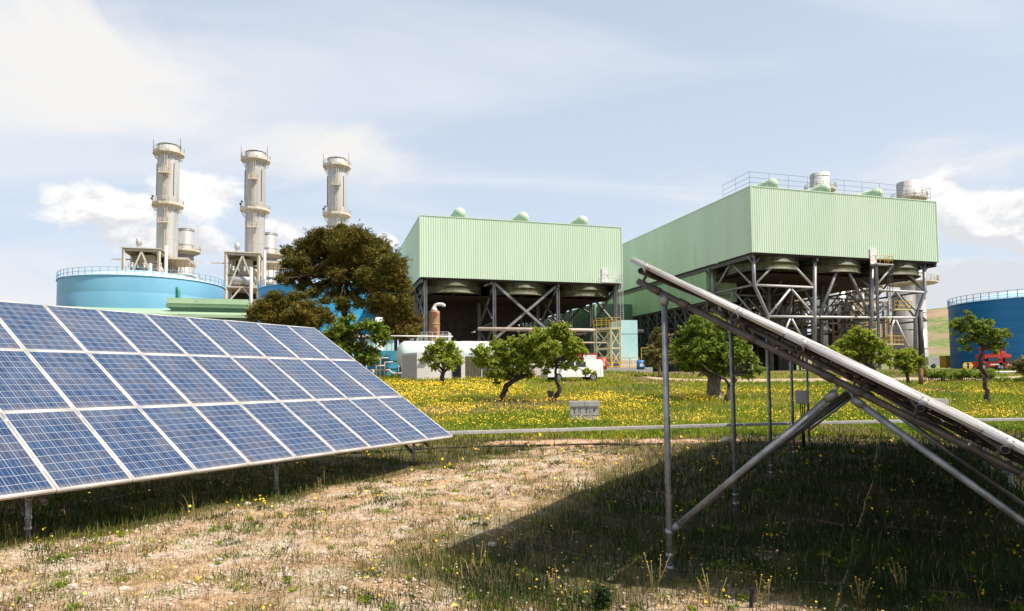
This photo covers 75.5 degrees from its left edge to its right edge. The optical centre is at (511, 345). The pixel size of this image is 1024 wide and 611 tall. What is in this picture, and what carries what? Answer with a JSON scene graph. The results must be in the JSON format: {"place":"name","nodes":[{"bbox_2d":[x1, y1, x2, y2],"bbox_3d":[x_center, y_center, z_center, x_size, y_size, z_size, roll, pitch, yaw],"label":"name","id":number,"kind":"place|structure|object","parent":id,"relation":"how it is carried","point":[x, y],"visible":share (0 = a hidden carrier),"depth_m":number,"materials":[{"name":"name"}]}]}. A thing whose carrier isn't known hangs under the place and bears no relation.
{"place":"outdoors","nodes":[
{"label":"outdoors","id":0,"kind":"place"},
{"bbox_2d":[0,369,1023,610],"bbox_3d":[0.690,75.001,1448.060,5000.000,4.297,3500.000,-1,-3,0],"label":"ground","id":1,"kind":"structure","parent":0,"point":[330,541],"depth_m":7.64,"materials":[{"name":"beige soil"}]},
{"bbox_2d":[3,521,17,544],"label":"tall weed","id":2,"kind":"object","parent":1,"relation":"on","point":[9,533],"visible":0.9,"depth_m":7.10,"materials":[{"name":"plant"}]},
{"bbox_2d":[56,266,225,307],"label":"storage tank","id":3,"kind":"object","parent":1,"relation":"on","point":[108,288],"visible":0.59,"depth_m":97.95,"materials":[{"name":"blue metal"}]},
{"bbox_2d":[141,527,153,555],"bbox_3d":[-3.587,1.940,6.502,0.098,0.323,0.138,-1,-3,0],"label":"tall weed","id":4,"kind":"object","parent":1,"relation":"on","point":[148,542],"visible":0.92,"depth_m":6.48,"materials":[{"name":"plant"}]},
{"bbox_2d":[111,238,203,280],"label":"heat recovery unit","id":5,"kind":"object","parent":1,"relation":"on","point":[158,259],"visible":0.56,"depth_m":162.16,"materials":[{"name":"beige paint"}]},
{"bbox_2d":[67,306,249,321],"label":"green shed","id":6,"kind":"structure","parent":1,"relation":"on","point":[232,316],"depth_m":89.64,"materials":[{"name":"green metal"}]},
{"bbox_2d":[151,139,184,272],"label":"chimney","id":7,"kind":"object","parent":1,"relation":"on","point":[168,205],"visible":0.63,"depth_m":180.19,"materials":[{"name":"metal"}]},
{"bbox_2d":[178,228,200,277],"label":"bypass stack","id":8,"kind":"object","parent":1,"relation":"on","point":[186,247],"visible":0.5,"depth_m":186.82,"materials":[{"name":"silver metal"}]},
{"bbox_2d":[166,298,252,312],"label":"ridge vent building","id":9,"kind":"structure","parent":1,"relation":"on","point":[205,305],"depth_m":93.28,"materials":[{"name":"green metal"}]},
{"bbox_2d":[0,301,452,540],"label":"solar array","id":10,"kind":"object","parent":1,"relation":"on","point":[92,398],"visible":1,"depth_m":10.05,"materials":[{"name":"glass"}]},
{"bbox_2d":[211,243,283,307],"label":"heat recovery unit","id":11,"kind":"object","parent":1,"relation":"on","point":[247,272],"visible":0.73,"depth_m":166.97,"materials":[{"name":"beige paint"}]},
{"bbox_2d":[239,146,270,255],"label":"chimney","id":12,"kind":"object","parent":1,"relation":"on","point":[255,210],"visible":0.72,"depth_m":186.39,"materials":[{"name":"metal"}]},
{"bbox_2d":[265,232,282,281],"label":"bypass stack","id":13,"kind":"object","parent":1,"relation":"on","point":[271,246],"visible":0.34,"depth_m":193.02,"materials":[{"name":"beige paint"}]},
{"bbox_2d":[241,289,337,331],"bbox_3d":[-20.166,-1.104,60.181,9.059,8.540,4.776,-1,-3,0],"label":"pine tree","id":14,"kind":"object","parent":1,"relation":"on","point":[290,308],"visible":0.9,"depth_m":59.62,"materials":[{"name":"green plant"}]},
{"bbox_2d":[257,278,395,350],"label":"storage tank","id":15,"kind":"object","parent":1,"relation":"on","point":[360,314],"visible":0.13,"depth_m":110.35,"materials":[{"name":"blue metal"}]},
{"bbox_2d":[322,157,350,228],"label":"chimney","id":16,"kind":"object","parent":1,"relation":"on","point":[337,169],"visible":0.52,"depth_m":192.80,"materials":[{"name":"metal"}]},
{"bbox_2d":[273,219,416,343],"bbox_3d":[-16.531,-4.800,66.354,14.830,15.983,10.718,-1,-3,0],"label":"pine tree","id":17,"kind":"object","parent":1,"relation":"on","point":[359,261],"visible":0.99,"depth_m":64.48,"materials":[{"name":"green plant"}]},
{"bbox_2d":[321,311,393,367],"bbox_3d":[-12.245,0.146,52.209,5.854,5.787,3.271,-1,-3,0],"label":"broadleaf tree","id":18,"kind":"object","parent":1,"relation":"on","point":[340,333],"visible":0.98,"depth_m":51.96,"materials":[{"name":"green plant"}]},
{"bbox_2d":[352,335,393,367],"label":"green annex","id":19,"kind":"object","parent":1,"relation":"on","point":[389,346],"visible":0.03,"depth_m":88.32,"materials":[{"name":"teal paint"}]},
{"bbox_2d":[367,351,398,375],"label":"blue cabinet house","id":20,"kind":"structure","parent":1,"relation":"on","point":[393,366],"depth_m":66.54,"materials":[{"name":"metal"}]},
{"bbox_2d":[370,357,400,378],"bbox_3d":[-10.652,1.980,59.020,4.100,1.965,0.615,-1,-3,0],"label":"yard piping","id":21,"kind":"object","parent":1,"relation":"on","point":[380,369],"visible":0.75,"depth_m":59.00,"materials":[{"name":"beige paint"}]},
{"bbox_2d":[376,305,424,374],"bbox_3d":[-10.924,-0.688,64.088,5.024,7.520,3.747,-1,-3,0],"label":"pine tree","id":22,"kind":"object","parent":1,"relation":"on","point":[398,323],"visible":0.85,"depth_m":63.62,"materials":[{"name":"green plant"}]},
{"bbox_2d":[0,442,809,610],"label":"dead weeds","id":23,"kind":"object","parent":1,"relation":"on","point":[277,522],"visible":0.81,"depth_m":7.02,"materials":[{"name":"beige plant"}]},
{"bbox_2d":[17,438,800,610],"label":"pebbles","id":24,"kind":"object","parent":1,"relation":"on","point":[246,554],"visible":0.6,"depth_m":6.41,"materials":[{"name":"beige stone"}]},
{"bbox_2d":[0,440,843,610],"bbox_3d":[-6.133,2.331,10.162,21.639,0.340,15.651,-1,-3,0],"label":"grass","id":25,"kind":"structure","parent":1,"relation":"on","point":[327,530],"depth_m":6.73,"materials":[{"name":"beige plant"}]},
{"bbox_2d":[366,335,494,367],"bbox_3d":[-6.522,0.883,61.050,13.850,3.668,2.640,0,-3,-16],"label":"horizontal tank","id":26,"kind":"object","parent":1,"relation":"on","point":[412,347],"visible":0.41,"depth_m":59.95,"materials":[{"name":"metal"}]},
{"bbox_2d":[401,353,464,379],"bbox_3d":[-6.835,1.808,57.224,5.406,2.408,2.262,0,-3,-10],"label":"site cabin","id":27,"kind":"object","parent":1,"relation":"on","point":[411,367],"visible":0.41,"depth_m":56.68,"materials":[{"name":"white metal"}]},
{"bbox_2d":[452,362,460,378],"bbox_3d":[-4.748,2.020,56.763,0.750,1.800,0.030,0,-3,-10],"label":"door","id":28,"kind":"structure","parent":27,"relation":"in","point":[456,373],"depth_m":56.74,"materials":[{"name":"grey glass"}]},
{"bbox_2d":[416,303,450,340],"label":"scrubber vessel","id":29,"kind":"object","parent":1,"relation":"on","point":[434,321],"visible":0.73,"depth_m":65.76,"materials":[{"name":"brown metal"}]},
{"bbox_2d":[416,334,465,384],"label":"almond tree","id":30,"kind":"object","parent":1,"relation":"on","point":[442,351],"visible":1,"depth_m":49.78,"materials":[{"name":"green plant"}]},
{"bbox_2d":[36,434,914,584],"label":"tall weeds","id":31,"kind":"object","parent":1,"relation":"on","point":[336,565],"visible":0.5,"depth_m":9.15,"materials":[{"name":"plant"}]},
{"bbox_2d":[471,541,485,576],"bbox_3d":[-0.316,2.006,6.181,0.159,0.323,0.173,-1,-3,0],"label":"tall weed","id":32,"kind":"object","parent":1,"relation":"on","point":[479,567],"visible":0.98,"depth_m":6.18,"materials":[{"name":"plant"}]},
{"bbox_2d":[465,355,516,377],"bbox_3d":[-1.249,1.866,59.886,6.260,2.020,0.120,0,-3,-16],"label":"screen fence","id":33,"kind":"object","parent":1,"relation":"on","point":[471,370],"visible":0.13,"depth_m":59.21,"materials":[{"name":"grey metal"}]},
{"bbox_2d":[412,301,584,363],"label":"shaded machinery","id":34,"kind":"object","parent":1,"relation":"on","point":[458,322],"visible":0.26,"depth_m":113.67,"materials":[{"name":"black metal"}]},
{"bbox_2d":[338,443,661,454],"bbox_3d":[-0.010,2.515,16.451,8.360,0.103,1.400,0,-3,-11],"label":"ground pipe","id":35,"kind":"object","parent":1,"relation":"on","point":[511,446],"visible":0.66,"depth_m":16.84,"materials":[{"name":"black metal"}]},
{"bbox_2d":[468,326,545,402],"bbox_3d":[-0.055,1.075,36.143,4.583,4.325,2.908,-1,-3,0],"label":"almond tree","id":36,"kind":"object","parent":1,"relation":"on","point":[505,352],"visible":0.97,"depth_m":35.77,"materials":[{"name":"green plant"}]},
{"bbox_2d":[396,207,623,360],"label":"condenser hall","id":37,"kind":"structure","parent":1,"relation":"on","point":[533,272],"depth_m":104.17,"materials":[{"name":"metal"}]},
{"bbox_2d":[471,327,643,343],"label":"pipe run","id":38,"kind":"object","parent":37,"relation":"attached to","point":[585,330],"visible":0.52,"depth_m":101.15,"materials":[{"name":"silver metal"}]},
{"bbox_2d":[602,268,608,281],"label":"door","id":39,"kind":"structure","parent":37,"relation":"in","point":[604,270],"depth_m":106.87,"materials":[{"name":"white paint"}]},
{"bbox_2d":[0,436,1020,610],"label":"pebbles","id":40,"kind":"object","parent":1,"relation":"on","point":[287,567],"visible":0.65,"depth_m":6.30,"materials":[{"name":"beige stone"}]},
{"bbox_2d":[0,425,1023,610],"bbox_3d":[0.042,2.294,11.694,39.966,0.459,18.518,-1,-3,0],"label":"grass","id":41,"kind":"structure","parent":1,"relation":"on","point":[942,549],"depth_m":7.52,"materials":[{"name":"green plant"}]},
{"bbox_2d":[0,425,1023,610],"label":"dry grass","id":42,"kind":"structure","parent":1,"relation":"on","point":[587,485],"depth_m":7.75,"materials":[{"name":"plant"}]},
{"bbox_2d":[0,440,1023,610],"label":"broad weeds","id":43,"kind":"object","parent":1,"relation":"on","point":[386,606],"visible":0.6,"depth_m":6.30,"materials":[{"name":"green plant"}]},
{"bbox_2d":[0,430,1023,610],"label":"wildflowers","id":44,"kind":"object","parent":1,"relation":"on","point":[454,604],"visible":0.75,"depth_m":8.21,"materials":[{"name":"yellow plant"}]},
{"bbox_2d":[3,434,1023,610],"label":"flower stems","id":45,"kind":"object","parent":1,"relation":"on","point":[551,537],"visible":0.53,"depth_m":7.94,"materials":[{"name":"green plant"}]},
{"bbox_2d":[522,362,554,376],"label":"white block","id":46,"kind":"structure","parent":1,"relation":"on","point":[536,370],"depth_m":60.37,"materials":[{"name":"concrete"}]},
{"bbox_2d":[547,569,554,596],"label":"tall weed","id":47,"kind":"object","parent":1,"relation":"on","point":[551,580],"visible":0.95,"depth_m":5.73,"materials":[{"name":"plant"}]},
{"bbox_2d":[527,320,596,403],"bbox_3d":[2.675,0.899,34.801,3.754,4.604,2.286,-1,-3,0],"label":"almond tree","id":48,"kind":"object","parent":1,"relation":"on","point":[555,334],"visible":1,"depth_m":34.81,"materials":[{"name":"green plant"}]},
{"bbox_2d":[540,359,603,380],"bbox_3d":[4.739,1.947,52.461,4.692,1.730,2.198,0,-3,-14],"label":"van","id":49,"kind":"object","parent":1,"relation":"on","point":[595,364],"visible":0.54,"depth_m":51.84,"materials":[{"name":"white metal"}]},
{"bbox_2d":[568,401,599,420],"bbox_3d":[2.848,2.666,26.154,1.176,0.966,0.584,-1,-3,0],"label":"meter cabinet","id":50,"kind":"object","parent":1,"relation":"on","point":[578,409],"visible":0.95,"depth_m":25.89,"materials":[{"name":"grey"}]},
{"bbox_2d":[578,353,597,358],"bbox_3d":[6.944,1.538,60.174,1.904,2.576,0.167,0,-3,-15],"label":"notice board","id":51,"kind":"object","parent":1,"relation":"on","point":[592,355],"visible":0.11,"depth_m":60.22,"materials":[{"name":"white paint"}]},
{"bbox_2d":[584,580,616,609],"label":"leafy weed","id":52,"kind":"object","parent":1,"relation":"on","point":[602,591],"visible":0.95,"depth_m":5.49,"materials":[{"name":"green plant"}]},
{"bbox_2d":[604,367,652,372],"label":"concrete plinth","id":53,"kind":"structure","parent":1,"relation":"on","point":[647,369],"depth_m":72.46,"materials":[{"name":"beige concrete"}]},
{"bbox_2d":[593,317,621,367],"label":"stair tower","id":54,"kind":"structure","parent":53,"relation":"on","point":[611,348],"depth_m":74.48,"materials":[{"name":"beige metal"}]},
{"bbox_2d":[609,320,637,367],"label":"pale blue cabin","id":55,"kind":"object","parent":53,"relation":"on","point":[629,340],"visible":0.79,"depth_m":74.42,"materials":[{"name":"teal metal"}]},
{"bbox_2d":[607,347,646,366],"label":"yellow railing","id":56,"kind":"object","parent":53,"relation":"on","point":[620,362],"visible":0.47,"depth_m":72.96,"materials":[{"name":"metal"}]},
{"bbox_2d":[636,360,644,369],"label":"drum","id":57,"kind":"object","parent":53,"relation":"on","point":[640,366],"visible":0.85,"depth_m":69.62,"materials":[{"name":"blue paint"}]},
{"bbox_2d":[517,304,750,370],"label":"turbine hall","id":58,"kind":"structure","parent":1,"relation":"on","point":[580,318],"depth_m":128.17,"materials":[{"name":"metal"}]},
{"bbox_2d":[642,553,670,592],"bbox_3d":[1.240,1.965,5.722,0.244,0.396,0.210,-1,-3,0],"label":"tall weed","id":59,"kind":"object","parent":1,"relation":"on","point":[651,583],"visible":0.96,"depth_m":5.73,"materials":[{"name":"plant"}]},
{"bbox_2d":[639,326,678,377],"bbox_3d":[13.834,0.596,61.876,4.020,4.977,2.635,1,-3,-23],"label":"brown green bush","id":60,"kind":"object","parent":1,"relation":"on","point":[653,353],"visible":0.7,"depth_m":61.69,"materials":[{"name":"green plant"}]},
{"bbox_2d":[602,269,736,370],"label":"green gallery","id":61,"kind":"object","parent":1,"relation":"on","point":[645,302],"visible":0.36,"depth_m":114.66,"materials":[{"name":"metal"}]},
{"bbox_2d":[375,369,1023,440],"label":"meadow grass","id":62,"kind":"structure","parent":1,"relation":"on","point":[957,403],"depth_m":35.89,"materials":[{"name":"green plant"}]},
{"bbox_2d":[383,373,1023,425],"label":"meadow flowers","id":63,"kind":"object","parent":1,"relation":"on","point":[511,389],"visible":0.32,"depth_m":34.75,"materials":[{"name":"yellow plant"}]},
{"bbox_2d":[384,418,1023,450],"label":"cable tray","id":64,"kind":"object","parent":1,"relation":"on","point":[510,431],"visible":0.66,"depth_m":16.84,"materials":[{"name":"metal"}]},
{"bbox_2d":[697,568,726,607],"bbox_3d":[1.622,1.979,5.368,0.229,0.305,0.114,-2,-3,27],"label":"tall weed","id":65,"kind":"object","parent":1,"relation":"on","point":[709,602],"visible":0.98,"depth_m":5.37,"materials":[{"name":"plant"}]},
{"bbox_2d":[668,312,766,400],"bbox_3d":[11.235,0.657,35.813,5.588,5.202,3.282,-1,-3,0],"label":"old tree","id":66,"kind":"object","parent":1,"relation":"on","point":[700,333],"visible":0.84,"depth_m":35.49,"materials":[{"name":"green plant"}]},
{"bbox_2d":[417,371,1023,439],"bbox_3d":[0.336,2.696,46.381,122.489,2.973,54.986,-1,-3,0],"label":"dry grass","id":67,"kind":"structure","parent":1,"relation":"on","point":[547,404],"depth_m":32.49,"materials":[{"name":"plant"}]},
{"bbox_2d":[424,399,1023,439],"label":"meadow weeds","id":68,"kind":"object","parent":1,"relation":"on","point":[1014,426],"visible":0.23,"depth_m":22.98,"materials":[{"name":"green plant"}]},
{"bbox_2d":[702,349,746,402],"bbox_3d":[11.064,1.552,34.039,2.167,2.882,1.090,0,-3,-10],"label":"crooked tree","id":69,"kind":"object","parent":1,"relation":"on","point":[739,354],"visible":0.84,"depth_m":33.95,"materials":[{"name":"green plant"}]},
{"bbox_2d":[749,587,753,607],"bbox_3d":[1.924,2.053,5.313,0.049,0.213,0.026,-1,-3,17],"label":"stake","id":70,"kind":"object","parent":1,"relation":"on","point":[751,597],"visible":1,"depth_m":5.30,"materials":[{"name":"black metal"}]},
{"bbox_2d":[755,574,771,607],"bbox_3d":[2.023,1.966,5.295,0.124,0.296,0.137,-2,-3,25],"label":"tall weed","id":71,"kind":"object","parent":1,"relation":"on","point":[763,592],"visible":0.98,"depth_m":5.30,"materials":[{"name":"plant"}]},
{"bbox_2d":[609,172,938,370],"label":"condenser hall","id":72,"kind":"structure","parent":1,"relation":"on","point":[767,239],"depth_m":98.25,"materials":[{"name":"metal"}]},
{"bbox_2d":[870,248,876,263],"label":"door","id":73,"kind":"structure","parent":72,"relation":"in","point":[873,252],"depth_m":97.26,"materials":[{"name":"white paint"}]},
{"bbox_2d":[662,315,885,370],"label":"pipe rack","id":74,"kind":"object","parent":1,"relation":"on","point":[784,363],"visible":0.14,"depth_m":115.03,"materials":[{"name":"metal"}]},
{"bbox_2d":[752,296,806,369],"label":"boiler house frame","id":75,"kind":"object","parent":1,"relation":"on","point":[759,351],"visible":0.08,"depth_m":121.23,"materials":[{"name":"metal"}]},
{"bbox_2d":[752,298,811,369],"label":"boiler house frame","id":76,"kind":"object","parent":1,"relation":"on","point":[794,354],"visible":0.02,"depth_m":155.36,"materials":[{"name":"metal"}]},
{"bbox_2d":[804,172,836,366],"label":"plant stack","id":77,"kind":"object","parent":1,"relation":"on","point":[817,179],"visible":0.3,"depth_m":150.33,"materials":[{"name":"metal"}]},
{"bbox_2d":[630,257,1023,579],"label":"solar array","id":78,"kind":"object","parent":1,"relation":"on","point":[921,410],"visible":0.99,"depth_m":6.12,"materials":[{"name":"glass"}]},
{"bbox_2d":[817,291,844,369],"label":"vessel","id":79,"kind":"object","parent":1,"relation":"on","point":[825,340],"visible":0.08,"depth_m":144.37,"materials":[{"name":"silver metal"}]},
{"bbox_2d":[817,288,880,368],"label":"boiler house frame","id":80,"kind":"object","parent":1,"relation":"on","point":[833,334],"visible":0.22,"depth_m":126.59,"materials":[{"name":"metal"}]},
{"bbox_2d":[850,576,871,607],"bbox_3d":[2.826,1.995,5.337,0.150,0.272,0.155,2,-4,-38],"label":"tall weed","id":81,"kind":"object","parent":1,"relation":"on","point":[861,597],"visible":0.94,"depth_m":5.33,"materials":[{"name":"plant"}]},
{"bbox_2d":[827,325,895,369],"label":"almond tree","id":82,"kind":"object","parent":1,"relation":"on","point":[872,346],"visible":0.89,"depth_m":47.80,"materials":[{"name":"green plant"}]},
{"bbox_2d":[852,285,890,368],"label":"boiler house frame","id":83,"kind":"object","parent":1,"relation":"on","point":[884,307],"visible":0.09,"depth_m":151.41,"materials":[{"name":"metal"}]},
{"bbox_2d":[887,557,907,592],"bbox_3d":[3.308,1.965,5.684,0.113,0.303,0.161,-1,-3,0],"label":"tall weed","id":84,"kind":"object","parent":1,"relation":"on","point":[901,575],"visible":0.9,"depth_m":5.66,"materials":[{"name":"plant"}]},
{"bbox_2d":[891,292,915,368],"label":"vessel","id":85,"kind":"object","parent":1,"relation":"on","point":[907,329],"visible":0.35,"depth_m":138.70,"materials":[{"name":"white metal"}]},
{"bbox_2d":[885,346,927,382],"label":"almond tree","id":86,"kind":"object","parent":1,"relation":"on","point":[907,355],"visible":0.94,"depth_m":48.24,"materials":[{"name":"green plant"}]},
{"bbox_2d":[888,180,938,328],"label":"plant stack","id":87,"kind":"object","parent":1,"relation":"on","point":[904,188],"visible":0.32,"depth_m":149.07,"materials":[{"name":"metal"}]},
{"bbox_2d":[917,310,924,365],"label":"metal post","id":88,"kind":"object","parent":1,"relation":"on","point":[921,347],"visible":0.83,"depth_m":99.95,"materials":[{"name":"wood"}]},
{"bbox_2d":[918,366,923,385],"bbox_3d":[29.035,2.207,46.935,0.352,1.507,0.335,-1,-3,0],"label":"wooden post","id":89,"kind":"object","parent":1,"relation":"on","point":[920,375],"visible":0.83,"depth_m":46.84,"materials":[{"name":"brown wood"}]},
{"bbox_2d":[917,329,928,368],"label":"vessel","id":90,"kind":"object","parent":1,"relation":"on","point":[926,342],"visible":0.39,"depth_m":127.11,"materials":[{"name":"silver metal"}]},
{"bbox_2d":[925,357,939,367],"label":"truck","id":91,"kind":"object","parent":1,"relation":"on","point":[933,362],"visible":0.47,"depth_m":117.04,"materials":[{"name":"white paint"}]},
{"bbox_2d":[939,356,950,367],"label":"yellow skip","id":92,"kind":"object","parent":1,"relation":"on","point":[944,361],"visible":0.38,"depth_m":111.38,"materials":[{"name":"paint"}]},
{"bbox_2d":[963,362,972,368],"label":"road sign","id":93,"kind":"object","parent":1,"relation":"on","point":[968,365],"visible":0.88,"depth_m":71.81,"materials":[{"name":"metal"}]},
{"bbox_2d":[923,366,1023,382],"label":"hedge","id":94,"kind":"object","parent":1,"relation":"on","point":[953,374],"visible":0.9,"depth_m":53.37,"materials":[{"name":"green plant"}]},
{"bbox_2d":[946,309,1012,402],"bbox_3d":[22.034,0.548,31.059,2.999,4.583,1.780,-2,-3,21],"label":"crooked almond tree","id":95,"kind":"object","parent":1,"relation":"on","point":[974,331],"visible":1,"depth_m":30.96,"materials":[{"name":"green plant"}]},
{"bbox_2d":[947,289,1023,368],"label":"storage tank","id":96,"kind":"object","parent":1,"relation":"on","point":[1004,310],"visible":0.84,"depth_m":98.59,"materials":[{"name":"blue metal"}]},
{"bbox_2d":[971,347,1002,369],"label":"access machine","id":97,"kind":"object","parent":1,"relation":"on","point":[991,360],"visible":0.75,"depth_m":75.21,"materials":[{"name":"red paint"}]},
{"bbox_2d":[990,351,1015,369],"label":"access machine","id":98,"kind":"object","parent":1,"relation":"on","point":[1007,359],"visible":0.45,"depth_m":75.17,"materials":[{"name":"red paint"}]},
{"bbox_2d":[1007,355,1023,380],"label":"bush","id":99,"kind":"object","parent":1,"relation":"on","point":[1017,365],"visible":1,"depth_m":44.90,"materials":[{"name":"green plant"}]},
{"bbox_2d":[0,0,1023,371],"label":"sky","id":100,"kind":"structure","parent":0,"point":[635,116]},
{"bbox_2d":[642,376,1021,382],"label":"dirt road","id":101,"kind":"structure","parent":0,"point":[812,379],"depth_m":59.83,"materials":[{"name":"beige soil"}]},
{"bbox_2d":[752,307,949,369],"bbox_3d":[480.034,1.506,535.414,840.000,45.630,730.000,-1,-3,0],"label":"hill","id":102,"kind":"structure","parent":0,"point":[938,333],"depth_m":311.30,"materials":[{"name":"green plant"}]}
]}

